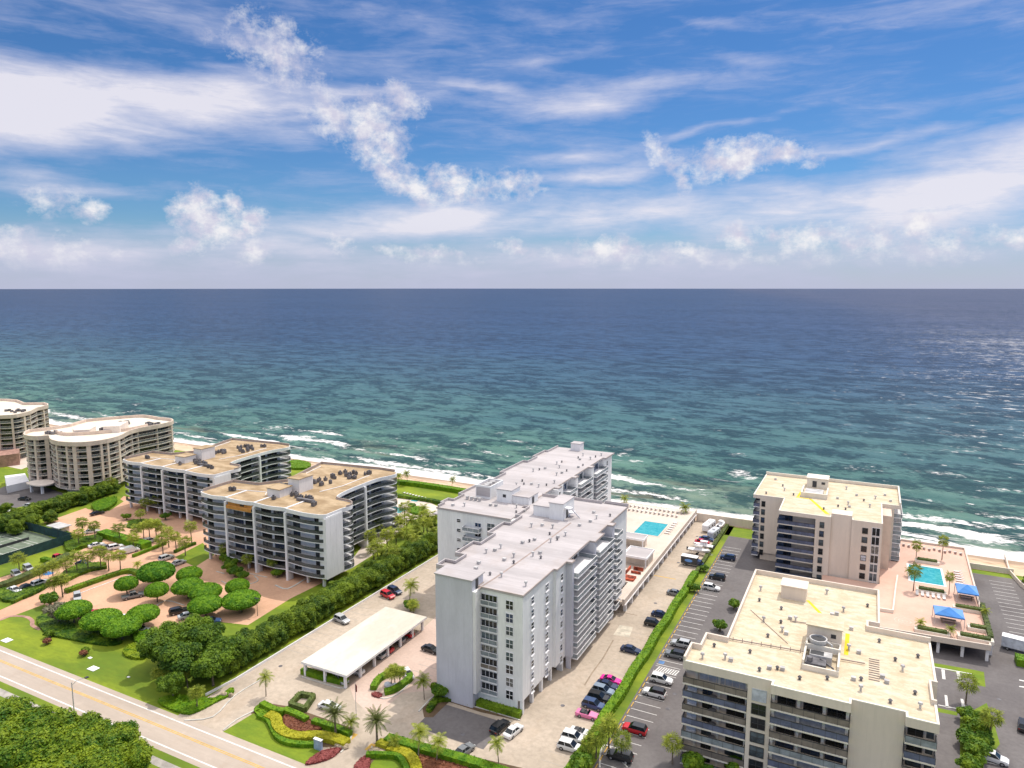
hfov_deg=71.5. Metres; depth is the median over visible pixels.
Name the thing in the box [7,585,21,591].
parked car
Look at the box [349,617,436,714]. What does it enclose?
pink paving
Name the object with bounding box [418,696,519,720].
kerb
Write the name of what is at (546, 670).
window
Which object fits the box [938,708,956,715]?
grass strip
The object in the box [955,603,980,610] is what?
hedge
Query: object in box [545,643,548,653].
window
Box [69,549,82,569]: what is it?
fan palm
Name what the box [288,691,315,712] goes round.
hedge
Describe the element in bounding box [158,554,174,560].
parked car
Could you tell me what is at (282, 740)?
hedge
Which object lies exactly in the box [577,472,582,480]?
balcony door
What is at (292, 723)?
flower bed
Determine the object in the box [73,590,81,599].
parked car
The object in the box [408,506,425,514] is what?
shrub bed
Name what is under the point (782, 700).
sliding door
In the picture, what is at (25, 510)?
hedge tree
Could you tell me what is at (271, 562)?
fan palm
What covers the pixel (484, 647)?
loggia window
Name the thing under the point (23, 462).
sand terrace
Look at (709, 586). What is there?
parked car
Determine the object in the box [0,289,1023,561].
sea
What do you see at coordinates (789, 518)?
sliding door
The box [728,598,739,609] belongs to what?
round shrub
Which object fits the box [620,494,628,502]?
coconut palm
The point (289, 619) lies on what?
hedge tree
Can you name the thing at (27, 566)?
parked car
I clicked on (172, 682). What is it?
broadleaf tree
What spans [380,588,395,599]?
parked car
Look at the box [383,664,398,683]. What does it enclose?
fan palm
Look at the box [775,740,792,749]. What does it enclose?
sliding door
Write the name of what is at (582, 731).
parked car
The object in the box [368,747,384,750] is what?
boulder
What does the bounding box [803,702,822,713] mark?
sliding door
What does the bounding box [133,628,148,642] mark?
shrub bed
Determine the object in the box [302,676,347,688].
kerb
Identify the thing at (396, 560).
hedge tree
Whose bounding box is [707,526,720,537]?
camper trailer
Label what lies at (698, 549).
trailered boat
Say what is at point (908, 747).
sliding door
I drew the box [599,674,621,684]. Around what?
parked car
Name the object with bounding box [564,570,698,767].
hedge
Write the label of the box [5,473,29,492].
building
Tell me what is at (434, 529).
coconut palm
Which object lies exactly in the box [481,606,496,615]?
loggia window
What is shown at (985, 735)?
round shrub
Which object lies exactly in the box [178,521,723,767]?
concrete yard
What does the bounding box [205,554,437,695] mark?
garden wall
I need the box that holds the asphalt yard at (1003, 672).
[593,536,1023,767]
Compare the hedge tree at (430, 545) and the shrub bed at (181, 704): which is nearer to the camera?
the shrub bed at (181, 704)
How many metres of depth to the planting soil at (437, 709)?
139.21 m
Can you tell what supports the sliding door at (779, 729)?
in the cream apartment block at (790, 671)
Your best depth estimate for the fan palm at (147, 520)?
235.11 m
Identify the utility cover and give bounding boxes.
[0,638,12,642]
[87,665,99,670]
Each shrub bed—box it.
[0,583,46,602]
[36,613,122,645]
[60,561,106,582]
[64,531,102,551]
[75,627,103,637]
[92,495,117,511]
[122,642,145,659]
[126,518,150,527]
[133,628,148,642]
[158,687,234,714]
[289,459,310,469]
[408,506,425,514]
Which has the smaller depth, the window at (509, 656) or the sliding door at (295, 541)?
the window at (509, 656)
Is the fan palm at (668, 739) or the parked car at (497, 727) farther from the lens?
the parked car at (497, 727)
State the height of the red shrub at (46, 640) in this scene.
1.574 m
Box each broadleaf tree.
[136,626,183,663]
[152,641,203,673]
[155,670,184,695]
[159,616,202,640]
[179,622,225,653]
[186,613,213,624]
[190,648,234,686]
[204,633,248,659]
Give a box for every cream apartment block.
[680,569,939,767]
[751,471,902,583]
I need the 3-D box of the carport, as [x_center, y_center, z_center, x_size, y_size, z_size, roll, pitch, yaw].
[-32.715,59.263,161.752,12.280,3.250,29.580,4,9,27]
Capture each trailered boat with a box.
[686,544,712,555]
[692,540,714,548]
[716,520,724,527]
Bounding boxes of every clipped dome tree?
[53,599,92,622]
[78,608,122,630]
[99,614,142,639]
[113,576,138,593]
[125,604,160,625]
[136,561,175,582]
[144,582,169,601]
[170,577,203,598]
[175,566,202,579]
[187,594,221,615]
[188,582,222,598]
[221,589,260,611]
[224,578,249,592]
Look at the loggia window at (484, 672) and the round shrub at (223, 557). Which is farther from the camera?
the round shrub at (223, 557)
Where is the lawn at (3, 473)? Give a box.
[0,469,26,481]
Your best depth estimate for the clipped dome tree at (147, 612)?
171.78 m
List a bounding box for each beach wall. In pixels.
[696,513,753,528]
[969,562,1013,573]
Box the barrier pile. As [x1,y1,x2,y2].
[625,566,642,581]
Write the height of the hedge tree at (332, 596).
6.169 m
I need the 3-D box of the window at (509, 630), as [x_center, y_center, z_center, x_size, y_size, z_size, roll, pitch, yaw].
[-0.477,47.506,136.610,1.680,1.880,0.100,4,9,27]
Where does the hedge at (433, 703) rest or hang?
on the planting soil at (437, 709)
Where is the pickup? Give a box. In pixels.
[121,590,143,600]
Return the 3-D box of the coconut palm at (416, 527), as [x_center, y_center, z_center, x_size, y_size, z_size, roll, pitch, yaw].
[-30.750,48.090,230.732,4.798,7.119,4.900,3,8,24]
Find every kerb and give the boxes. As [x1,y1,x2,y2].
[81,574,131,592]
[157,600,184,605]
[184,680,258,720]
[223,710,253,730]
[275,577,306,588]
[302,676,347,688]
[380,684,408,698]
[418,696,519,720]
[599,745,627,767]
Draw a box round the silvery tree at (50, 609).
[41,601,65,621]
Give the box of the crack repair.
[584,612,636,684]
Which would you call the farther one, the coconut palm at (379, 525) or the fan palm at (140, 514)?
the fan palm at (140, 514)
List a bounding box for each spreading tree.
[0,697,42,733]
[0,702,13,725]
[0,724,53,767]
[2,695,17,703]
[17,707,81,744]
[26,729,106,767]
[32,704,53,718]
[43,710,111,739]
[75,745,123,767]
[83,719,140,748]
[100,737,153,767]
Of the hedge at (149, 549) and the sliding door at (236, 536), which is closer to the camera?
the sliding door at (236, 536)
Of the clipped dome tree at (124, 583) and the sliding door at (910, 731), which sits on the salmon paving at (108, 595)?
the clipped dome tree at (124, 583)
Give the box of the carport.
[301,607,426,688]
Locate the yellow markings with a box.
[351,575,672,750]
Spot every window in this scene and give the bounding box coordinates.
[481,593,496,602]
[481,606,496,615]
[481,618,496,627]
[481,631,496,640]
[481,644,496,653]
[481,656,497,670]
[481,669,497,682]
[481,681,497,695]
[487,523,494,530]
[505,600,513,610]
[505,613,513,623]
[506,626,513,636]
[506,639,513,649]
[506,651,513,661]
[506,664,513,674]
[506,677,513,687]
[506,690,513,700]
[531,608,534,618]
[531,621,534,631]
[531,646,534,656]
[531,671,534,681]
[531,683,534,694]
[545,582,549,592]
[545,594,549,605]
[545,607,549,617]
[545,619,549,629]
[545,631,548,641]
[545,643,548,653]
[545,655,548,665]
[545,667,548,677]
[748,758,762,767]
[749,744,763,758]
[750,717,764,730]
[750,731,764,744]
[751,702,765,716]
[752,688,766,702]
[819,531,823,536]
[859,573,864,578]
[860,555,865,560]
[860,564,865,569]
[861,537,866,542]
[861,546,866,551]
[862,528,867,533]
[868,573,876,581]
[869,564,877,572]
[870,546,878,554]
[870,555,877,563]
[871,536,879,545]
[872,527,879,536]
[924,749,932,755]
[925,731,934,740]
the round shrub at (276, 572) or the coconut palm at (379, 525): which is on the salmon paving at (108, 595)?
the round shrub at (276, 572)
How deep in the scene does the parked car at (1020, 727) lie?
132.23 m
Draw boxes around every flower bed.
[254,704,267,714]
[283,714,321,730]
[305,747,340,764]
[354,755,370,767]
[371,691,382,697]
[419,754,467,767]
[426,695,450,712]
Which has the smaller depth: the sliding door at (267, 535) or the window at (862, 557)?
the window at (862, 557)
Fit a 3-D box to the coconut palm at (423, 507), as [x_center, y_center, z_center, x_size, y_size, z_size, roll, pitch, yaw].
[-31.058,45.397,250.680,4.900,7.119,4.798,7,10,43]
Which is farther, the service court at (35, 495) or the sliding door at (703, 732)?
the service court at (35, 495)
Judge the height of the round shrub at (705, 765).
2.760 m
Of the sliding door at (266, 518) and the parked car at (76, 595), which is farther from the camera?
the sliding door at (266, 518)
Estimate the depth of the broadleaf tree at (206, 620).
164.74 m
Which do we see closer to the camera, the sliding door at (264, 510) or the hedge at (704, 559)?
the sliding door at (264, 510)
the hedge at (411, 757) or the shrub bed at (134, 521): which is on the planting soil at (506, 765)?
the hedge at (411, 757)
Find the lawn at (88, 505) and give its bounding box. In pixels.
[82,498,122,510]
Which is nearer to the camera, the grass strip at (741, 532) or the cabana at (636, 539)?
the cabana at (636, 539)
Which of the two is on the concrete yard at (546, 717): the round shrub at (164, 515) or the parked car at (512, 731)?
the parked car at (512, 731)
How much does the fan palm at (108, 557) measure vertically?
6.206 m
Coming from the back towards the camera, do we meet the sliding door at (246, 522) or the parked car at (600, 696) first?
the sliding door at (246, 522)
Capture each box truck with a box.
[681,553,703,565]
[1001,632,1023,650]
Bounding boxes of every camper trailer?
[702,519,715,531]
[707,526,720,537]
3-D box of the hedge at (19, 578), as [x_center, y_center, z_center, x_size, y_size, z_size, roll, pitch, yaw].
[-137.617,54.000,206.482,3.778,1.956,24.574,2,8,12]
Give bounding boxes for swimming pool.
[632,520,669,536]
[906,563,945,586]
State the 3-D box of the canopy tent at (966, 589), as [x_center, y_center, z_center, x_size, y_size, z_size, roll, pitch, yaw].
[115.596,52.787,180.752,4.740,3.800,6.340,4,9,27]
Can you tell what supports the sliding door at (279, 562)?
in the balcony block at (316, 520)
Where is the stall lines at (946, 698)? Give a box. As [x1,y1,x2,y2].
[601,547,1023,767]
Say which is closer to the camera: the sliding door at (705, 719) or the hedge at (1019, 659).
the sliding door at (705, 719)
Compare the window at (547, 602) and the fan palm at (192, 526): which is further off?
the fan palm at (192, 526)
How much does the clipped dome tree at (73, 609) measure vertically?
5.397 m
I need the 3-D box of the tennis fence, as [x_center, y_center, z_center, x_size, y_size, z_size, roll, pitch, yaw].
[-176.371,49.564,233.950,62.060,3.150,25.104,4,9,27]
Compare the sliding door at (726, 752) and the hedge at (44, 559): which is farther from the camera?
the hedge at (44, 559)
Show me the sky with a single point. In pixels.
(145, 144)
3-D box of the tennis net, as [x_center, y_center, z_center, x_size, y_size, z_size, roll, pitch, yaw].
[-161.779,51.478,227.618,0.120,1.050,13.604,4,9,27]
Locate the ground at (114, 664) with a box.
[0,450,1023,767]
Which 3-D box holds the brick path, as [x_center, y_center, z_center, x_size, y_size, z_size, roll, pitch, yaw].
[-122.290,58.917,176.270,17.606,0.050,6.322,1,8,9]
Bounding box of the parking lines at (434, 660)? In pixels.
[288,585,680,766]
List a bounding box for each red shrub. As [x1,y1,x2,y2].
[42,638,51,644]
[79,649,87,655]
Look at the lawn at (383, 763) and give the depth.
123.44 m
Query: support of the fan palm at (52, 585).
on the salmon paving at (108, 595)
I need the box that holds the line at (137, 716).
[0,660,263,767]
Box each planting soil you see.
[251,704,351,747]
[370,737,520,767]
[422,702,521,719]
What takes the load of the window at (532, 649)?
in the apartment tower
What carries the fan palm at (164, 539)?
on the salmon paving at (108, 595)
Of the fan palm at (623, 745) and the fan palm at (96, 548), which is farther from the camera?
the fan palm at (96, 548)
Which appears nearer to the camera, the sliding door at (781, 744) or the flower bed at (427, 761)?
the sliding door at (781, 744)
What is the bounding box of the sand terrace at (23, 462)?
[7,455,27,468]
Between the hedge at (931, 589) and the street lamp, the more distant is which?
the hedge at (931, 589)
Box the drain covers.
[278,536,1001,735]
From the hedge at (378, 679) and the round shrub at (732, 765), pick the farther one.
the hedge at (378, 679)
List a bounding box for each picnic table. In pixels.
[940,617,955,624]
[958,594,973,600]
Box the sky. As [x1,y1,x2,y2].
[0,0,1023,288]
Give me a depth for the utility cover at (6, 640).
166.64 m
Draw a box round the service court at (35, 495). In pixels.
[0,486,69,507]
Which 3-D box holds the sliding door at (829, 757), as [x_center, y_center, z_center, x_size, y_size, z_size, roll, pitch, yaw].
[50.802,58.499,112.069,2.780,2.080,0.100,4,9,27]
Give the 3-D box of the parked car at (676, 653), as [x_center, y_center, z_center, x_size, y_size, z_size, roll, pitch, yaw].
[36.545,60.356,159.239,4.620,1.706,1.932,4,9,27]
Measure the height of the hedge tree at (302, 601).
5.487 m
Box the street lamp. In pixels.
[71,676,88,713]
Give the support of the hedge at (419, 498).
on the pool terrace paving at (361, 555)
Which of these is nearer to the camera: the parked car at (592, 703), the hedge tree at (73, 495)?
the parked car at (592, 703)
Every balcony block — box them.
[123,438,291,522]
[201,461,397,586]
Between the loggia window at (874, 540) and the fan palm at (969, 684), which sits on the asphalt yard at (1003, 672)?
the fan palm at (969, 684)
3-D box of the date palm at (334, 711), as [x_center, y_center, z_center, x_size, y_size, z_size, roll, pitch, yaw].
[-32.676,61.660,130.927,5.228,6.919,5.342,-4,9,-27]
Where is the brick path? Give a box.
[0,615,40,629]
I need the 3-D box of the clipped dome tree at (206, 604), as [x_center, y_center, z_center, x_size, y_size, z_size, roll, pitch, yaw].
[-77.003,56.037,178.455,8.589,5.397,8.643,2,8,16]
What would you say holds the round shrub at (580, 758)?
on the grass strip at (620, 711)
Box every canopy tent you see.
[932,605,964,627]
[954,583,979,602]
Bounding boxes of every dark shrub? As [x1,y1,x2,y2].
[42,629,54,637]
[81,646,90,651]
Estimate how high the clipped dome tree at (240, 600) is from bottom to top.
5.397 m
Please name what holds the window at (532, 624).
in the apartment tower
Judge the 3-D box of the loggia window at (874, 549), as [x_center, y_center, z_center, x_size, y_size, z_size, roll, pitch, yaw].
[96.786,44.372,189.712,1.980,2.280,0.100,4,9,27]
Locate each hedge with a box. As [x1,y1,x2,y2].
[0,552,73,587]
[11,565,106,603]
[40,556,52,562]
[64,568,136,593]
[97,529,151,549]
[132,543,166,557]
[173,542,195,552]
[256,713,313,747]
[259,700,283,715]
[263,710,350,745]
[283,706,308,721]
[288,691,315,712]
[300,667,348,685]
[311,717,352,737]
[366,750,409,767]
[370,668,412,690]
[375,738,389,750]
[384,683,402,695]
[384,733,508,767]
[386,744,421,767]
[396,479,466,492]
[397,494,441,503]
[476,697,521,718]
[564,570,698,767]
[695,523,728,571]
[917,557,936,562]
[917,624,947,634]
[919,585,944,592]
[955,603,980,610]
[960,631,990,640]
[970,623,987,629]
[980,602,993,639]
[1014,652,1023,667]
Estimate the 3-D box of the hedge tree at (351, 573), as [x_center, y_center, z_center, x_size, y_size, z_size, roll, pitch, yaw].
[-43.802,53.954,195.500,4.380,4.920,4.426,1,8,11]
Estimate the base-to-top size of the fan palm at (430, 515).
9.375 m
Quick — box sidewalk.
[0,688,179,767]
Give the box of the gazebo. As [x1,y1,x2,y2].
[46,522,71,531]
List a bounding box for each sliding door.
[234,510,242,515]
[234,518,243,523]
[235,527,243,531]
[235,535,244,540]
[235,543,244,548]
[236,551,244,555]
[241,464,251,469]
[241,470,251,476]
[245,520,252,524]
[246,537,253,541]
[261,508,270,512]
[261,515,271,521]
[262,524,271,529]
[262,532,271,537]
[263,541,272,546]
[263,549,272,554]
[273,510,283,513]
[274,518,283,522]
[274,526,283,530]
[275,535,283,539]
[275,543,284,548]
[275,552,284,556]
[276,560,285,564]
[294,539,300,544]
[699,672,725,684]
[700,743,710,749]
[701,716,711,722]
[701,730,710,735]
[702,702,711,708]
[703,689,712,695]
[724,679,745,690]
[724,750,741,757]
[725,736,742,745]
[726,709,743,717]
[726,723,743,731]
[727,695,744,704]
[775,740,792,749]
[776,726,793,735]
[777,696,795,706]
[786,515,792,520]
[801,733,820,742]
[801,747,819,756]
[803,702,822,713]
[824,754,842,763]
[825,739,843,748]
[827,708,845,719]
[905,760,920,767]
[906,744,921,752]
[907,727,923,737]
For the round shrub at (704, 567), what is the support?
on the grass strip at (620, 711)
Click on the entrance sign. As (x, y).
(318, 743)
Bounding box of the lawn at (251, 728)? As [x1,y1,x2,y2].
[223,713,318,763]
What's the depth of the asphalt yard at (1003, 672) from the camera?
152.19 m
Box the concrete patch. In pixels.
[613,625,632,636]
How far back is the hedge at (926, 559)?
203.91 m
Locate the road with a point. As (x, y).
(196, 750)
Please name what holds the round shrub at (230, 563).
on the salmon paving at (108, 595)
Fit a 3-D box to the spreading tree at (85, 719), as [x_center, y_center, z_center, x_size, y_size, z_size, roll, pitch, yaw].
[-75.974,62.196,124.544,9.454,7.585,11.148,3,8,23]
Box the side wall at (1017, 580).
[1004,554,1023,588]
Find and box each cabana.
[626,532,647,546]
[626,545,654,568]
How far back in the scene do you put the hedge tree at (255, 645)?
156.66 m
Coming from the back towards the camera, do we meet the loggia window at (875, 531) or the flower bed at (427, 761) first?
the loggia window at (875, 531)
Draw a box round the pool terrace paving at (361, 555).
[342,498,437,572]
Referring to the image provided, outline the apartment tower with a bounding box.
[433,441,628,714]
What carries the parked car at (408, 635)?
on the concrete yard at (546, 717)
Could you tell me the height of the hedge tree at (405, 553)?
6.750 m
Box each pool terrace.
[614,500,696,610]
[822,539,993,660]
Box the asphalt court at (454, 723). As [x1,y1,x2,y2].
[416,705,495,748]
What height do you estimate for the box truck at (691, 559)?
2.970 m
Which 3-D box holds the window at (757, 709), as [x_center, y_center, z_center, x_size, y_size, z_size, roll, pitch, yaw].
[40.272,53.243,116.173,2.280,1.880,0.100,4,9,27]
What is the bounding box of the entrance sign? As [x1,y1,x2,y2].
[313,737,322,750]
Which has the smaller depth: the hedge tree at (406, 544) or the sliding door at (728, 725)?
the sliding door at (728, 725)
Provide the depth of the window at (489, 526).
181.85 m
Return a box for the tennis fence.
[0,521,71,564]
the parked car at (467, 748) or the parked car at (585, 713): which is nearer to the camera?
the parked car at (467, 748)
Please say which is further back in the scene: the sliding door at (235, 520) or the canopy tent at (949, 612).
the sliding door at (235, 520)
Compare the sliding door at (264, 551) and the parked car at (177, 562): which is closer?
the sliding door at (264, 551)
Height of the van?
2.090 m
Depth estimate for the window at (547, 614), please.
145.25 m
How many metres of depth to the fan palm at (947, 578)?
183.12 m
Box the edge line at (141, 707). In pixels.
[0,650,294,767]
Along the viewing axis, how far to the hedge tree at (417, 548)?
212.92 m
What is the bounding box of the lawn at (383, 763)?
[370,759,401,767]
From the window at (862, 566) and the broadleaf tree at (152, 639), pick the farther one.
the window at (862, 566)
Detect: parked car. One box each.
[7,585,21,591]
[10,568,20,576]
[18,496,30,500]
[19,583,31,588]
[22,563,32,570]
[30,578,47,585]
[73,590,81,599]
[84,529,99,533]
[88,542,104,547]
[89,510,104,515]
[107,543,123,550]
[144,537,156,541]
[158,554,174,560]
[168,606,187,615]
[172,559,186,566]
[177,611,191,619]
[210,616,221,622]
[317,699,341,709]
[333,612,349,624]
[353,668,364,675]
[376,650,386,659]
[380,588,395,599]
[385,646,394,653]
[387,584,401,595]
[395,636,405,644]
[403,666,414,678]
[404,631,414,638]
[421,643,435,654]
[455,742,475,753]
[489,718,510,735]
[502,723,523,739]
[556,736,580,752]
[560,727,585,743]
[571,725,587,734]
[575,708,598,720]
[581,695,604,711]
[587,688,609,703]
[592,682,614,696]
[596,678,618,690]
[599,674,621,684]
[606,748,633,764]
[620,644,640,654]
[621,721,647,736]
[642,686,666,699]
[644,616,658,626]
[650,671,672,685]
[651,609,665,616]
[664,648,684,660]
[666,589,678,595]
[670,638,690,648]
[694,538,709,543]
[699,535,713,541]
[702,582,720,591]
[708,572,725,580]
[720,553,735,560]
[984,750,1008,766]
[1017,717,1023,731]
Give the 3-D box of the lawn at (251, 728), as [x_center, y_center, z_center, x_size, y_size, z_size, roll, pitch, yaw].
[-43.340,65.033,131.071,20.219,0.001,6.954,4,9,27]
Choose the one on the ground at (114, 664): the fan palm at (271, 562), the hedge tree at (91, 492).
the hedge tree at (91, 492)
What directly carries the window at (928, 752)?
in the cream apartment block at (790, 671)
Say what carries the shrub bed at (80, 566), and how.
on the salmon paving at (108, 595)
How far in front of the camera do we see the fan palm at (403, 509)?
245.61 m
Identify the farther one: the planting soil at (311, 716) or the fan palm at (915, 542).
the fan palm at (915, 542)
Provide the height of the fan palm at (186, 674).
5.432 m
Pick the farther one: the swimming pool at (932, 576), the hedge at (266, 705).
the swimming pool at (932, 576)
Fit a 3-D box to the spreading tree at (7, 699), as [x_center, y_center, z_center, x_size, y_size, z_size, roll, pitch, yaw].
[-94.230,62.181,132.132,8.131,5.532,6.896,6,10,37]
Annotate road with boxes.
[0,646,309,767]
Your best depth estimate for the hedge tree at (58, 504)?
260.35 m
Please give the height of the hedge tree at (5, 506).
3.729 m
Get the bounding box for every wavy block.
[0,399,49,466]
[23,415,174,493]
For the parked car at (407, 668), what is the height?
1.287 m
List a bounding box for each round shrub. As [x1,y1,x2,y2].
[38,591,58,604]
[120,513,131,519]
[159,512,171,519]
[219,552,232,561]
[221,558,238,568]
[226,565,243,576]
[236,570,249,577]
[270,569,284,577]
[403,599,415,610]
[430,682,448,695]
[570,747,592,767]
[681,751,705,767]
[687,583,700,591]
[699,564,708,571]
[699,763,713,767]
[712,619,727,630]
[724,754,741,767]
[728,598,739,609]
[954,752,987,767]
[955,724,976,744]
[956,705,982,716]
[962,715,991,733]
[963,737,993,756]
[975,728,994,745]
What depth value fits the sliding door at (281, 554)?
203.84 m
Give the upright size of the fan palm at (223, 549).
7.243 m
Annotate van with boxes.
[119,545,139,553]
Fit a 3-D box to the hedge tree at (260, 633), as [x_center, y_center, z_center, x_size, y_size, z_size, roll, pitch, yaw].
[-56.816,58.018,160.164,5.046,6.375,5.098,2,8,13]
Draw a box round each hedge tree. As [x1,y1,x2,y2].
[0,502,13,512]
[0,513,13,531]
[2,510,22,519]
[4,519,24,534]
[15,506,35,517]
[23,513,41,528]
[27,502,42,515]
[36,500,55,513]
[41,509,58,522]
[47,497,65,511]
[55,495,71,508]
[62,491,80,506]
[77,490,87,504]
[79,486,97,500]
[88,484,105,497]
[97,480,113,494]
[110,479,120,492]
[225,652,242,672]
[234,627,250,637]
[239,640,253,666]
[244,635,264,660]
[251,626,271,654]
[255,621,273,628]
[265,624,281,648]
[267,614,279,621]
[267,619,289,643]
[279,611,299,636]
[286,605,309,633]
[296,597,309,605]
[301,604,316,628]
[307,598,324,621]
[309,592,319,598]
[314,595,333,616]
[316,588,328,595]
[322,590,340,611]
[323,585,334,589]
[328,579,342,585]
[330,587,346,608]
[334,581,356,604]
[345,576,363,597]
[346,570,357,577]
[353,572,368,595]
[354,567,364,572]
[360,569,375,589]
[363,561,369,567]
[369,560,376,566]
[371,568,384,587]
[372,562,388,582]
[375,558,395,579]
[376,555,385,560]
[385,554,401,576]
[394,552,404,571]
[397,547,412,568]
[400,541,410,547]
[405,546,416,564]
[408,542,422,561]
[411,539,429,557]
[422,538,433,553]
[424,532,437,552]
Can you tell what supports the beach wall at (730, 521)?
on the beach
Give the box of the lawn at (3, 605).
[0,600,12,609]
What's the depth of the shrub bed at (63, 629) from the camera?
169.55 m
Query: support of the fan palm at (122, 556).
on the salmon paving at (108, 595)
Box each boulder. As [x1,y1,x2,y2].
[220,691,233,697]
[334,743,348,749]
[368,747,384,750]
[384,681,395,687]
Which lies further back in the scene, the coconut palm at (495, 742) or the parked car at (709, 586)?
the parked car at (709, 586)
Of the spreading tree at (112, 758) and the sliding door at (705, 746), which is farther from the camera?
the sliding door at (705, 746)
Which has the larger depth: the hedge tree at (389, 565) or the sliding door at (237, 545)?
the sliding door at (237, 545)
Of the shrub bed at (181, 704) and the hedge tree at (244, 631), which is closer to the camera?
the shrub bed at (181, 704)
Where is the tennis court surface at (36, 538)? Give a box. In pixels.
[0,530,61,564]
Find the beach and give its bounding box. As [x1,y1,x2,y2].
[49,424,1023,575]
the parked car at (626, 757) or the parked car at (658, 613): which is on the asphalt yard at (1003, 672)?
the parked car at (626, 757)
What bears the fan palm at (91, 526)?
on the lawn
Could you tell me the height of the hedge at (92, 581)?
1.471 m
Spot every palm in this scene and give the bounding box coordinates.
[8,551,26,569]
[30,564,47,579]
[44,558,60,579]
[44,574,62,590]
[50,572,71,597]
[54,555,74,576]
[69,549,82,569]
[70,528,85,542]
[74,517,88,530]
[79,549,95,568]
[87,520,100,537]
[92,545,108,565]
[99,549,115,570]
[110,522,126,536]
[112,549,126,569]
[125,531,140,545]
[130,523,142,537]
[132,560,142,569]
[134,508,146,521]
[137,521,149,538]
[138,497,150,512]
[143,518,154,536]
[148,518,162,534]
[150,495,159,512]
[150,666,166,680]
[152,532,170,554]
[155,523,167,537]
[161,526,174,547]
[169,531,180,548]
[176,536,192,555]
[183,520,197,541]
[183,671,191,687]
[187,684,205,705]
[218,542,225,553]
[239,554,252,570]
[257,669,273,695]
[266,555,277,575]
[320,696,348,732]
[342,712,359,732]
[363,527,377,548]
[363,704,391,741]
[364,541,381,559]
[368,537,385,556]
[374,519,382,530]
[378,526,394,550]
[382,542,401,555]
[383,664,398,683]
[387,733,400,746]
[389,662,398,682]
[392,527,401,544]
[394,517,406,539]
[394,665,406,682]
[398,501,411,515]
[398,513,413,531]
[398,525,416,541]
[402,470,410,481]
[403,577,419,598]
[406,598,419,612]
[407,531,421,542]
[408,515,421,526]
[410,722,431,755]
[411,521,423,533]
[413,670,431,699]
[417,503,429,521]
[417,508,429,532]
[420,515,432,531]
[425,510,437,531]
[426,526,437,533]
[429,732,447,759]
[487,735,504,763]
[580,733,595,752]
[586,725,607,758]
[598,711,620,749]
[611,729,632,751]
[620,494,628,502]
[661,731,683,764]
[679,502,690,513]
[907,562,923,590]
[911,538,922,557]
[915,617,926,625]
[938,534,949,559]
[944,571,955,593]
[944,624,956,635]
[955,673,980,704]
[978,707,1004,729]
[980,605,991,614]
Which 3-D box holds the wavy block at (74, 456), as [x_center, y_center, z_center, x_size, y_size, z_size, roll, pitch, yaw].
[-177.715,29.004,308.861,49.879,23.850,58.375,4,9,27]
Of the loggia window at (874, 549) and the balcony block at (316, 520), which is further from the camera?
the balcony block at (316, 520)
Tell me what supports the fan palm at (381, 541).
on the ground at (114, 664)
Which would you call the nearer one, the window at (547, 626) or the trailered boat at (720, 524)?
the window at (547, 626)
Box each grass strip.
[590,526,733,767]
[724,526,756,538]
[934,663,985,686]
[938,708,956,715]
[960,703,999,767]
[972,569,1012,578]
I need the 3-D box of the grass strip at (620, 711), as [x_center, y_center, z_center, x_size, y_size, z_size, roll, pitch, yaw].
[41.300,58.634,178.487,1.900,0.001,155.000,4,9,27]
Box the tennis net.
[0,537,28,547]
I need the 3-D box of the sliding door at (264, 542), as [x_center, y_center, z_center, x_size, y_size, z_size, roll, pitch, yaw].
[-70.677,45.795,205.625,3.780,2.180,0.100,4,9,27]
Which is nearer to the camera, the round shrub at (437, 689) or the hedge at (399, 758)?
the hedge at (399, 758)
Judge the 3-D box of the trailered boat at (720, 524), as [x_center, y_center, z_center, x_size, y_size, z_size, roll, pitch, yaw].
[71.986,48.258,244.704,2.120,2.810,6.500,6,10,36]
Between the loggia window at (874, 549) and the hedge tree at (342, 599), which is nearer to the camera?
the hedge tree at (342, 599)
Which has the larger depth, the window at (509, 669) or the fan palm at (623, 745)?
the window at (509, 669)
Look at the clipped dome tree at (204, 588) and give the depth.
184.27 m
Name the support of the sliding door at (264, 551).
in the balcony block at (316, 520)
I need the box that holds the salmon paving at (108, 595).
[0,496,340,627]
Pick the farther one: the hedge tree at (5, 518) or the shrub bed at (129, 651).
the hedge tree at (5, 518)
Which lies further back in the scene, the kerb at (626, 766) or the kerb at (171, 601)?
the kerb at (171, 601)
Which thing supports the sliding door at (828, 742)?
in the cream apartment block at (790, 671)
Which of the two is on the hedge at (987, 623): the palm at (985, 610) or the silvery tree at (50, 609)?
the palm at (985, 610)
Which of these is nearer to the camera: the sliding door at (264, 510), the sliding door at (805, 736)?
the sliding door at (805, 736)
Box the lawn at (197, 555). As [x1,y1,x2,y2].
[175,543,213,565]
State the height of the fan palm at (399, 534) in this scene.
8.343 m

